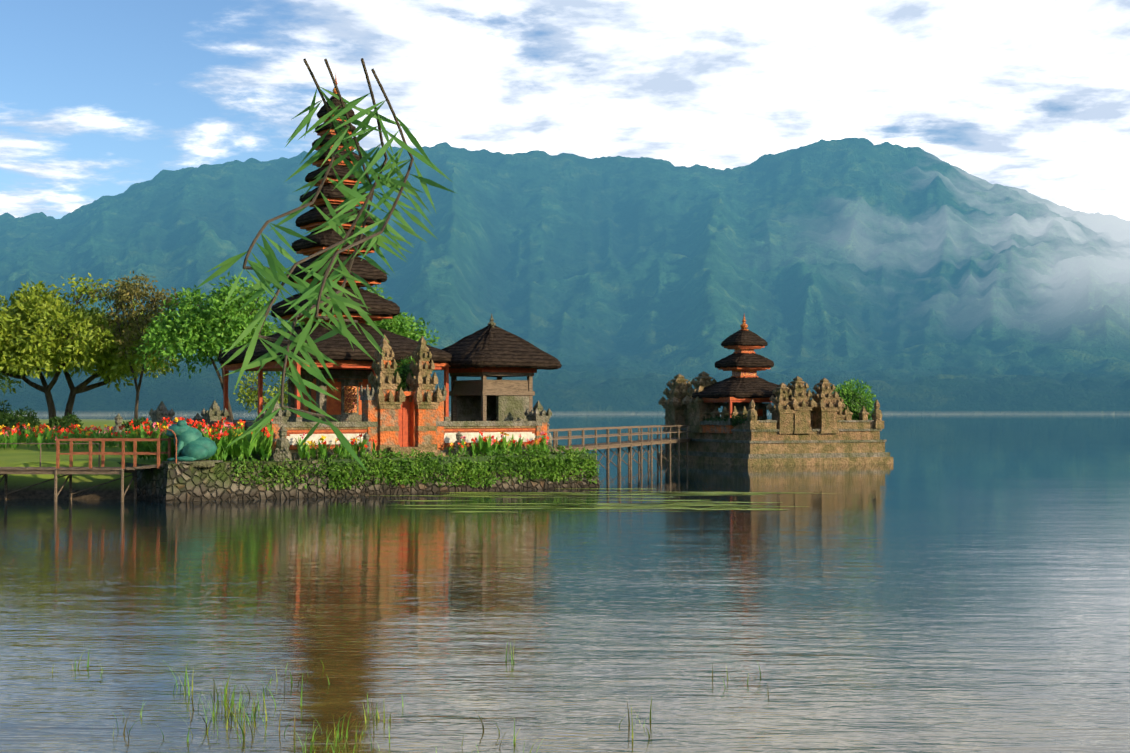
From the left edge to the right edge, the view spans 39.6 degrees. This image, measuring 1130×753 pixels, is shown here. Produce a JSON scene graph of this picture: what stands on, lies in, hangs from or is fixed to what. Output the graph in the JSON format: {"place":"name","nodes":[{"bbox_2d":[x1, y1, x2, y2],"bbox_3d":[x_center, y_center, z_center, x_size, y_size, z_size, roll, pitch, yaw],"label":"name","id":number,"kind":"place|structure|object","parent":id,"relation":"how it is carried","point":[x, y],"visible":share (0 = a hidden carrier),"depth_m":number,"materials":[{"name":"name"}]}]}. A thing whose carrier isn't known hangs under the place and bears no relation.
{"place":"outdoors","nodes":[
{"label":"outdoors","id":0,"kind":"place"},
{"bbox_2d":[0,429,176,469],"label":"jetty stair rails","id":1,"kind":"object","parent":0,"point":[103,453],"visible":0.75,"depth_m":61.74,"materials":[{"name":"brown wood"}]},
{"bbox_2d":[0,414,1129,752],"bbox_3d":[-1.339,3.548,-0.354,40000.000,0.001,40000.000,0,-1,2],"label":"lake water","id":2,"kind":"structure","parent":0,"point":[950,584],"depth_m":28.02,"materials":[{"name":"blue liquid"}]},
{"bbox_2d":[52,639,768,752],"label":"reed grass","id":3,"kind":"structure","parent":2,"relation":"in","point":[255,712],"depth_m":17.87,"materials":[{"name":"green plant"}]},
{"bbox_2d":[394,491,806,512],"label":"floating water plants","id":4,"kind":"object","parent":2,"relation":"on","point":[669,505],"depth_m":60.43,"materials":[{"name":"green plant"}]},
{"bbox_2d":[0,138,1129,499],"bbox_3d":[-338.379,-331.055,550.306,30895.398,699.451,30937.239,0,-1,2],"label":"mountain","id":5,"kind":"structure","parent":0,"point":[908,280],"depth_m":2943.87,"materials":[{"name":"green plant"}]},
{"bbox_2d":[0,399,14,430],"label":"garden bush","id":6,"kind":"object","parent":5,"relation":"on","point":[3,411],"visible":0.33,"depth_m":103.75,"materials":[{"name":"green plant"}]},
{"bbox_2d":[0,374,21,397],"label":"tree","id":7,"kind":"object","parent":5,"relation":"on","point":[4,391],"visible":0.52,"depth_m":121.66,"materials":[{"name":"green plant"}]},
{"bbox_2d":[0,301,30,359],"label":"tree","id":8,"kind":"object","parent":5,"relation":"on","point":[3,318],"visible":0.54,"depth_m":101.26,"materials":[{"name":"green plant"}]},
{"bbox_2d":[0,406,41,439],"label":"garden bush","id":9,"kind":"object","parent":5,"relation":"on","point":[29,418],"visible":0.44,"depth_m":100.39,"materials":[{"name":"green plant"}]},
{"bbox_2d":[46,412,83,433],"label":"garden bush","id":10,"kind":"object","parent":5,"relation":"on","point":[64,422],"visible":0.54,"depth_m":97.30,"materials":[{"name":"green plant"}]},
{"bbox_2d":[0,467,136,501],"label":"wooden dock","id":11,"kind":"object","parent":5,"relation":"on","point":[55,471],"visible":0.85,"depth_m":61.75,"materials":[{"name":"brown wood"}]},
{"bbox_2d":[0,422,150,449],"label":"garden flowers","id":12,"kind":"object","parent":5,"relation":"on","point":[39,434],"visible":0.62,"depth_m":84.45,"materials":[{"name":"red plant"}]},
{"bbox_2d":[0,273,179,428],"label":"tree","id":13,"kind":"object","parent":5,"relation":"on","point":[58,339],"visible":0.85,"depth_m":102.61,"materials":[{"name":"green plant"}]},
{"bbox_2d":[89,271,182,420],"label":"slender tree","id":14,"kind":"object","parent":5,"relation":"on","point":[124,290],"visible":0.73,"depth_m":101.60,"materials":[{"name":"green plant"}]},
{"bbox_2d":[121,417,150,433],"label":"garden bush","id":15,"kind":"object","parent":5,"relation":"on","point":[137,422],"visible":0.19,"depth_m":92.20,"materials":[{"name":"green plant"}]},
{"bbox_2d":[131,271,282,419],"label":"bright tree","id":16,"kind":"object","parent":5,"relation":"on","point":[189,329],"visible":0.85,"depth_m":97.26,"materials":[{"name":"green plant"}]},
{"bbox_2d":[233,371,287,412],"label":"tree","id":17,"kind":"object","parent":5,"relation":"on","point":[250,394],"visible":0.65,"depth_m":91.43,"materials":[{"name":"green plant"}]},
{"bbox_2d":[249,316,374,376],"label":"bright tree","id":18,"kind":"object","parent":5,"relation":"on","point":[284,329],"depth_m":102.70,"materials":[{"name":"green plant"}]},
{"bbox_2d":[194,58,455,471],"bbox_3d":[-0.398,-0.188,2.681,0.415,0.715,0.358,0,-1,2],"label":"bamboo branch","id":19,"kind":"object","parent":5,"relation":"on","point":[311,292],"visible":1,"depth_m":2.72,"materials":[{"name":"green plant"}]},
{"bbox_2d":[92,456,599,502],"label":"stone retaining wall","id":20,"kind":"structure","parent":5,"relation":"on","point":[175,482],"depth_m":64.01,"materials":[{"name":"grey stone"}]},
{"bbox_2d":[162,420,222,466],"bbox_3d":[-14.934,2.671,62.813,2.051,1.855,1.950,0,-1,2],"label":"teal frog statue","id":21,"kind":"object","parent":20,"relation":"on","point":[195,447],"visible":0.98,"depth_m":62.26,"materials":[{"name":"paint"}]},
{"bbox_2d":[124,417,273,460],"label":"island flowers","id":22,"kind":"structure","parent":20,"relation":"on","point":[222,437],"depth_m":65.57,"materials":[{"name":"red plant"}]},
{"bbox_2d":[231,455,330,489],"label":"vine wall","id":23,"kind":"structure","parent":20,"relation":"on","point":[298,471],"depth_m":63.75,"materials":[{"name":"green plant"}]},
{"bbox_2d":[111,410,552,460],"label":"stone statues","id":24,"kind":"object","parent":20,"relation":"on","point":[282,452],"visible":0.42,"depth_m":68.63,"materials":[{"name":"stone"}]},
{"bbox_2d":[294,433,376,459],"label":"wall flowers","id":25,"kind":"object","parent":20,"relation":"on","point":[304,448],"depth_m":67.42,"materials":[{"name":"green plant"}]},
{"bbox_2d":[222,75,450,421],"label":"pagoda","id":26,"kind":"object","parent":20,"relation":"on","point":[350,377],"visible":0.35,"depth_m":75.07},
{"bbox_2d":[218,96,451,364],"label":"pagoda roofs","id":27,"kind":"structure","parent":26,"relation":"attached to","point":[338,346],"depth_m":75.02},
{"bbox_2d":[149,335,551,460],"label":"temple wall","id":28,"kind":"structure","parent":20,"relation":"on","point":[405,421],"depth_m":70.95,"materials":[{"name":"brick"}]},
{"bbox_2d":[393,356,415,390],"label":"bush","id":29,"kind":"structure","parent":28,"relation":"on","point":[403,370],"depth_m":72.26,"materials":[{"name":"green plant"}]},
{"bbox_2d":[323,446,598,490],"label":"hedge","id":30,"kind":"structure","parent":20,"relation":"on","point":[475,464],"depth_m":68.88,"materials":[{"name":"green plant"}]},
{"bbox_2d":[449,314,536,420],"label":"pavilion","id":31,"kind":"structure","parent":20,"relation":"on","point":[485,399],"depth_m":76.60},
{"bbox_2d":[434,325,561,370],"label":"pavilion roof","id":32,"kind":"structure","parent":31,"relation":"attached to","point":[495,347],"depth_m":75.69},
{"bbox_2d":[447,431,550,455],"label":"wall flowers","id":33,"kind":"object","parent":20,"relation":"on","point":[486,444],"depth_m":72.65,"materials":[{"name":"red plant"}]},
{"bbox_2d":[552,445,600,471],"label":"island hedge","id":34,"kind":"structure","parent":20,"relation":"on","point":[560,448],"depth_m":74.95,"materials":[{"name":"green plant"}]},
{"bbox_2d":[366,285,439,345],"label":"tree","id":35,"kind":"object","parent":5,"relation":"on","point":[396,324],"visible":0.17,"depth_m":105.17,"materials":[{"name":"green plant"}]},
{"bbox_2d":[548,425,692,473],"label":"footbridge","id":36,"kind":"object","parent":5,"relation":"on","point":[619,444],"visible":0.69,"depth_m":97.09,"materials":[{"name":"brown wood"}]},
{"bbox_2d":[658,371,893,465],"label":"stone wall","id":37,"kind":"structure","parent":5,"relation":"on","point":[820,427],"depth_m":105.76,"materials":[{"name":"stone"}]},
{"bbox_2d":[704,414,747,427],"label":"bush","id":38,"kind":"object","parent":37,"relation":"on","point":[737,419],"visible":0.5,"depth_m":105.48,"materials":[{"name":"green plant"}]},
{"bbox_2d":[700,315,772,432],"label":"pagoda","id":39,"kind":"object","parent":37,"relation":"on","point":[739,404],"visible":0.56,"depth_m":108.26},
{"bbox_2d":[692,328,788,398],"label":"pagoda roofs","id":40,"kind":"structure","parent":39,"relation":"attached to","point":[748,387],"depth_m":107.88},
{"bbox_2d":[832,378,875,419],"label":"bush","id":41,"kind":"object","parent":37,"relation":"on","point":[855,401],"visible":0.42,"depth_m":107.94,"materials":[{"name":"green plant"}]},
{"bbox_2d":[0,0,1129,220],"label":"sky","id":42,"kind":"structure","parent":0,"point":[99,98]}
]}

